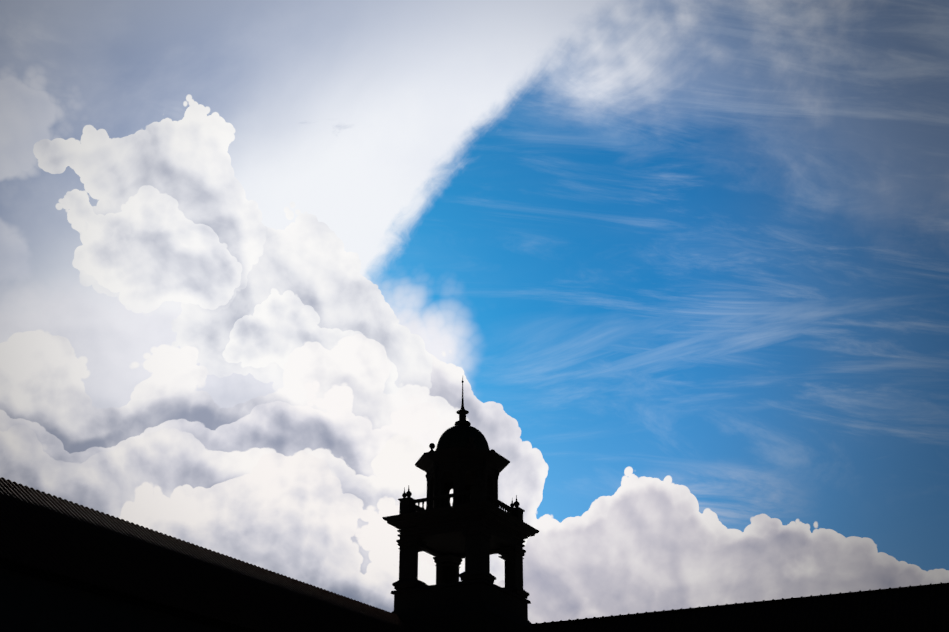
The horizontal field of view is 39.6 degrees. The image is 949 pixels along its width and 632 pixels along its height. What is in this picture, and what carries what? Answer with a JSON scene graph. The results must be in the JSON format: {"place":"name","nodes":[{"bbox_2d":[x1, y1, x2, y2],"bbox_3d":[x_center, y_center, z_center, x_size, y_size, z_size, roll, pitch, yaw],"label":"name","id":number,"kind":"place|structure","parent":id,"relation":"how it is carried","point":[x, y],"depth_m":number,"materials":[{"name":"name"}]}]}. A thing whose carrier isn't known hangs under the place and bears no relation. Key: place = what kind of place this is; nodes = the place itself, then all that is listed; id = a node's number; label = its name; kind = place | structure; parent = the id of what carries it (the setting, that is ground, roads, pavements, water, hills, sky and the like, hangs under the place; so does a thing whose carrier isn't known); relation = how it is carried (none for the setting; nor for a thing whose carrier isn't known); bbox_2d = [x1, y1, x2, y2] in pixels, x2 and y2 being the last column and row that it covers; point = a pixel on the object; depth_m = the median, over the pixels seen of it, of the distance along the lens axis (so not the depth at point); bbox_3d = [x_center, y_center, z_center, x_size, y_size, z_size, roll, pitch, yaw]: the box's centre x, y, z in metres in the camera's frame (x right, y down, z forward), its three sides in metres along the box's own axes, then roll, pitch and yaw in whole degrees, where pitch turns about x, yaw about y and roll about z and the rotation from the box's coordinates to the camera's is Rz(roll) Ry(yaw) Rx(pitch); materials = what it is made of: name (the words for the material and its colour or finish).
{"place":"outdoors","nodes":[
{"label":"outdoors","id":0,"kind":"place"},
{"bbox_2d":[0,477,416,631],"bbox_3d":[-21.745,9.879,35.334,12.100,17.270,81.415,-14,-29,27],"label":"roof wing","id":1,"kind":"structure","parent":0,"point":[67,566],"depth_m":45.83,"materials":[{"name":"black"}]},
{"bbox_2d":[382,377,538,631],"bbox_3d":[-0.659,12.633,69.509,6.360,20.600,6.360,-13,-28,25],"label":"tower","id":2,"kind":"structure","parent":1,"relation":"on","point":[475,525],"depth_m":68.32,"materials":[{"name":"stone"}]},
{"bbox_2d":[0,0,948,623],"label":"sky","id":3,"kind":"structure","parent":0,"point":[682,266],"materials":[{"name":"white"}]},
{"bbox_2d":[531,582,948,631],"bbox_3d":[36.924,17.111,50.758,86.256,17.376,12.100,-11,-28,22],"label":"roof wing","id":4,"kind":"structure","parent":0,"point":[920,608],"depth_m":61.84,"materials":[{"name":"black"}]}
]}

